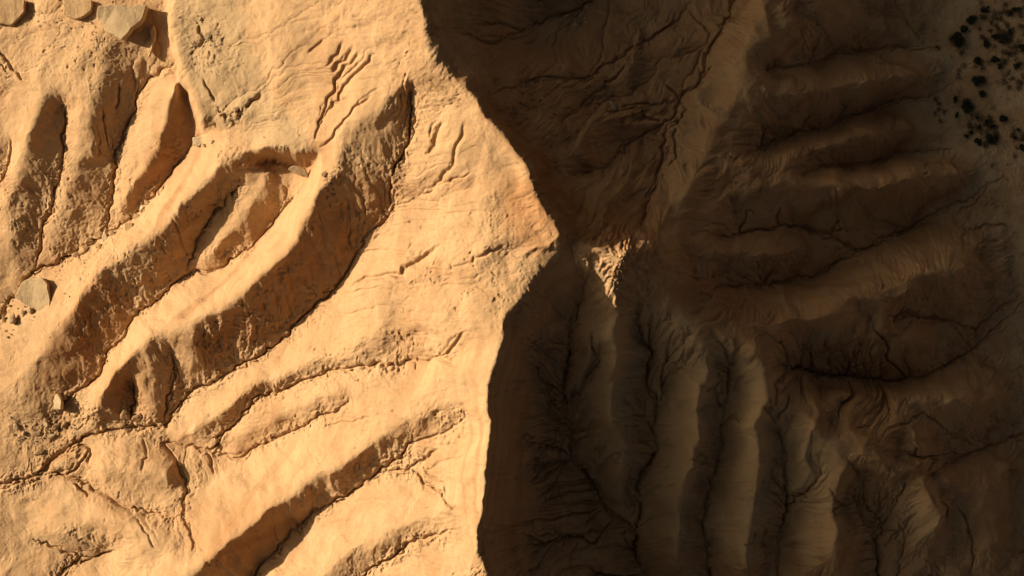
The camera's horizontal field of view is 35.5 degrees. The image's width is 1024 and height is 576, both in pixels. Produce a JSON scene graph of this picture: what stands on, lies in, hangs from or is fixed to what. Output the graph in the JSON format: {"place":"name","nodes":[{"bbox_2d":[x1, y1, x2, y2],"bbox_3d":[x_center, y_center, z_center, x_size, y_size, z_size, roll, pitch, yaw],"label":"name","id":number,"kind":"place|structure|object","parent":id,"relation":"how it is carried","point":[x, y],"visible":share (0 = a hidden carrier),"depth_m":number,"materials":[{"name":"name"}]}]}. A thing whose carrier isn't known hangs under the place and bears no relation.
{"place":"outdoors","nodes":[
{"label":"outdoors","id":0,"kind":"place"},
{"bbox_2d":[0,0,1023,575],"bbox_3d":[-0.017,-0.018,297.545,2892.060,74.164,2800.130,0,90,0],"label":"terrain","id":1,"kind":"structure","parent":0,"point":[726,288],"depth_m":300.37,"materials":[{"name":"stone"}]},
{"bbox_2d":[9,313,16,323],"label":"boulder","id":2,"kind":"object","parent":1,"relation":"on","point":[12,319],"visible":1,"depth_m":315.80,"materials":[{"name":"grey stone"}]},
{"bbox_2d":[0,0,26,25],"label":"rock slab","id":3,"kind":"object","parent":1,"relation":"on","point":[12,12],"visible":1,"depth_m":305.26,"materials":[{"name":"beige stone"}]},
{"bbox_2d":[13,423,18,429],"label":"boulder","id":4,"kind":"object","parent":1,"relation":"on","point":[15,426],"visible":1,"depth_m":317.50,"materials":[{"name":"grey stone"}]},
{"bbox_2d":[13,286,18,295],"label":"boulder","id":5,"kind":"object","parent":1,"relation":"on","point":[15,289],"visible":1,"depth_m":317.61,"materials":[{"name":"beige stone"}]},
{"bbox_2d":[23,271,30,275],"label":"boulder","id":6,"kind":"object","parent":1,"relation":"on","point":[26,273],"visible":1,"depth_m":316.89,"materials":[{"name":"beige stone"}]},
{"bbox_2d":[27,307,33,313],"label":"boulder","id":7,"kind":"object","parent":1,"relation":"on","point":[30,310],"visible":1,"depth_m":314.65,"materials":[{"name":"grey stone"}]},
{"bbox_2d":[15,277,50,310],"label":"rock slab","id":8,"kind":"object","parent":1,"relation":"on","point":[34,293],"visible":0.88,"depth_m":314.51,"materials":[{"name":"grey stone"}]},
{"bbox_2d":[33,449,43,454],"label":"boulder","id":9,"kind":"object","parent":1,"relation":"on","point":[38,451],"visible":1,"depth_m":317.56,"materials":[{"name":"brown stone"}]},
{"bbox_2d":[43,421,49,427],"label":"boulder","id":10,"kind":"object","parent":1,"relation":"on","point":[46,424],"visible":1,"depth_m":317.05,"materials":[{"name":"grey stone"}]},
{"bbox_2d":[51,423,58,430],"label":"boulder","id":11,"kind":"object","parent":1,"relation":"on","point":[55,427],"visible":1,"depth_m":317.29,"materials":[{"name":"brown stone"}]},
{"bbox_2d":[53,393,63,408],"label":"standing stone","id":12,"kind":"object","parent":1,"relation":"on","point":[58,402],"visible":1,"depth_m":315.10,"materials":[{"name":"stone"}]},
{"bbox_2d":[61,421,67,428],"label":"boulder","id":13,"kind":"object","parent":1,"relation":"on","point":[64,424],"visible":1,"depth_m":317.07,"materials":[{"name":"brown stone"}]},
{"bbox_2d":[71,252,78,257],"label":"boulder","id":14,"kind":"object","parent":1,"relation":"on","point":[75,254],"visible":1,"depth_m":313.77,"materials":[{"name":"beige stone"}]},
{"bbox_2d":[63,0,92,19],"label":"rock slab","id":15,"kind":"object","parent":1,"relation":"on","point":[77,9],"visible":1,"depth_m":300.65,"materials":[{"name":"beige stone"}]},
{"bbox_2d":[79,245,87,254],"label":"boulder","id":16,"kind":"object","parent":1,"relation":"on","point":[83,249],"visible":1,"depth_m":313.18,"materials":[{"name":"beige stone"}]},
{"bbox_2d":[84,237,93,244],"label":"boulder","id":17,"kind":"object","parent":1,"relation":"on","point":[88,240],"visible":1,"depth_m":313.67,"materials":[{"name":"beige stone"}]},
{"bbox_2d":[94,230,102,238],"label":"boulder","id":18,"kind":"object","parent":1,"relation":"on","point":[98,234],"visible":1,"depth_m":313.01,"materials":[{"name":"beige stone"}]},
{"bbox_2d":[102,229,107,242],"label":"rock splinter","id":19,"kind":"object","parent":1,"relation":"on","point":[104,235],"visible":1,"depth_m":310.80,"materials":[{"name":"stone"}]},
{"bbox_2d":[117,423,125,427],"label":"boulder","id":20,"kind":"object","parent":1,"relation":"on","point":[120,425],"visible":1,"depth_m":314.85,"materials":[{"name":"beige stone"}]},
{"bbox_2d":[97,4,148,40],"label":"rock slab","id":21,"kind":"object","parent":1,"relation":"on","point":[122,22],"visible":1,"depth_m":297.62,"materials":[{"name":"grey stone"}]},
{"bbox_2d":[120,409,129,419],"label":"boulder","id":22,"kind":"object","parent":1,"relation":"on","point":[124,414],"visible":1,"depth_m":314.25,"materials":[{"name":"brown stone"}]},
{"bbox_2d":[125,222,132,230],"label":"rock slab","id":23,"kind":"object","parent":1,"relation":"on","point":[128,225],"visible":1,"depth_m":308.37,"materials":[{"name":"beige stone"}]},
{"bbox_2d":[131,414,141,421],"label":"boulder","id":24,"kind":"object","parent":1,"relation":"on","point":[136,418],"visible":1,"depth_m":314.23,"materials":[{"name":"brown stone"}]},
{"bbox_2d":[140,205,145,211],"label":"boulder","id":25,"kind":"object","parent":1,"relation":"on","point":[142,207],"visible":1,"depth_m":308.92,"materials":[{"name":"stone"}]},
{"bbox_2d":[147,25,155,56],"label":"rock slab","id":26,"kind":"object","parent":1,"relation":"on","point":[150,48],"visible":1,"depth_m":299.37,"materials":[{"name":"beige stone"}]},
{"bbox_2d":[193,137,201,146],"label":"rock slab","id":27,"kind":"object","parent":1,"relation":"on","point":[197,141],"visible":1,"depth_m":300.38,"materials":[{"name":"stone"}]},
{"bbox_2d":[204,32,211,40],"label":"boulder","id":28,"kind":"object","parent":1,"relation":"on","point":[207,35],"visible":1,"depth_m":291.72,"materials":[{"name":"grey stone"}]},
{"bbox_2d":[208,437,218,447],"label":"boulder","id":29,"kind":"object","parent":1,"relation":"on","point":[213,441],"visible":1,"depth_m":310.95,"materials":[{"name":"beige stone"}]},
{"bbox_2d":[218,199,223,205],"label":"boulder","id":30,"kind":"object","parent":1,"relation":"on","point":[220,202],"visible":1,"depth_m":299.82,"materials":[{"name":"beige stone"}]},
{"bbox_2d":[232,107,238,113],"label":"boulder","id":31,"kind":"object","parent":1,"relation":"on","point":[235,109],"visible":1,"depth_m":291.82,"materials":[{"name":"brown stone"}]},
{"bbox_2d":[289,166,307,177],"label":"rock slab","id":32,"kind":"object","parent":1,"relation":"on","point":[300,171],"visible":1,"depth_m":291.71,"materials":[{"name":"grey stone"}]},
{"bbox_2d":[608,101,616,110],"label":"boulder","id":33,"kind":"object","parent":1,"relation":"on","point":[612,104],"visible":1,"depth_m":292.97,"materials":[{"name":"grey stone"}]},
{"bbox_2d":[948,31,965,49],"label":"desert bush","id":34,"kind":"object","parent":1,"relation":"on","point":[958,40],"visible":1,"depth_m":327.58,"materials":[{"name":"green plant"}]},
{"bbox_2d":[960,25,968,32],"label":"desert bush","id":35,"kind":"object","parent":1,"relation":"on","point":[963,28],"visible":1,"depth_m":328.21,"materials":[{"name":"green plant"}]},
{"bbox_2d":[960,98,975,113],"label":"desert bush","id":36,"kind":"object","parent":1,"relation":"on","point":[966,104],"visible":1,"depth_m":328.31,"materials":[{"name":"green plant"}]},
{"bbox_2d":[966,14,977,24],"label":"desert bush","id":37,"kind":"object","parent":1,"relation":"on","point":[971,19],"visible":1,"depth_m":328.12,"materials":[{"name":"green plant"}]},
{"bbox_2d":[973,56,980,64],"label":"desert bush","id":38,"kind":"object","parent":1,"relation":"on","point":[977,60],"visible":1,"depth_m":328.82,"materials":[{"name":"green plant"}]},
{"bbox_2d":[974,138,981,145],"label":"desert bush","id":39,"kind":"object","parent":1,"relation":"on","point":[977,141],"visible":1,"depth_m":328.41,"materials":[{"name":"green plant"}]},
{"bbox_2d":[933,0,1023,159],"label":"dry scrub","id":40,"kind":"object","parent":1,"relation":"on","point":[994,130],"visible":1,"depth_m":329.46,"materials":[{"name":"brown"}]},
{"bbox_2d":[971,75,986,86],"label":"desert bush","id":41,"kind":"object","parent":1,"relation":"on","point":[977,80],"visible":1,"depth_m":328.39,"materials":[{"name":"green plant"}]},
{"bbox_2d":[979,90,985,96],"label":"desert bush","id":42,"kind":"object","parent":1,"relation":"on","point":[982,93],"visible":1,"depth_m":328.74,"materials":[{"name":"green plant"}]},
{"bbox_2d":[980,6,989,12],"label":"desert bush","id":43,"kind":"object","parent":1,"relation":"on","point":[982,10],"visible":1,"depth_m":328.50,"materials":[{"name":"green plant"}]},
{"bbox_2d":[984,133,997,144],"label":"desert bush","id":44,"kind":"object","parent":1,"relation":"on","point":[990,138],"visible":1,"depth_m":328.50,"materials":[{"name":"green plant"}]},
{"bbox_2d":[990,56,999,62],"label":"desert bush","id":45,"kind":"object","parent":1,"relation":"on","point":[994,59],"visible":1,"depth_m":328.72,"materials":[{"name":"green plant"}]},
{"bbox_2d":[999,115,1007,121],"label":"desert bush","id":46,"kind":"object","parent":1,"relation":"on","point":[1002,118],"visible":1,"depth_m":329.00,"materials":[{"name":"green plant"}]},
{"bbox_2d":[998,34,1008,42],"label":"desert bush","id":47,"kind":"object","parent":1,"relation":"on","point":[1003,38],"visible":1,"depth_m":328.86,"materials":[{"name":"green plant"}]},
{"bbox_2d":[1008,6,1022,13],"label":"desert bush","id":48,"kind":"object","parent":1,"relation":"on","point":[1015,9],"visible":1,"depth_m":328.91,"materials":[{"name":"green plant"}]},
{"bbox_2d":[1013,63,1019,68],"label":"desert bush","id":49,"kind":"object","parent":1,"relation":"on","point":[1016,66],"visible":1,"depth_m":328.94,"materials":[{"name":"green plant"}]},
{"bbox_2d":[1018,44,1023,51],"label":"desert bush","id":50,"kind":"object","parent":1,"relation":"on","point":[1020,46],"visible":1,"depth_m":328.87,"materials":[{"name":"green plant"}]}
]}

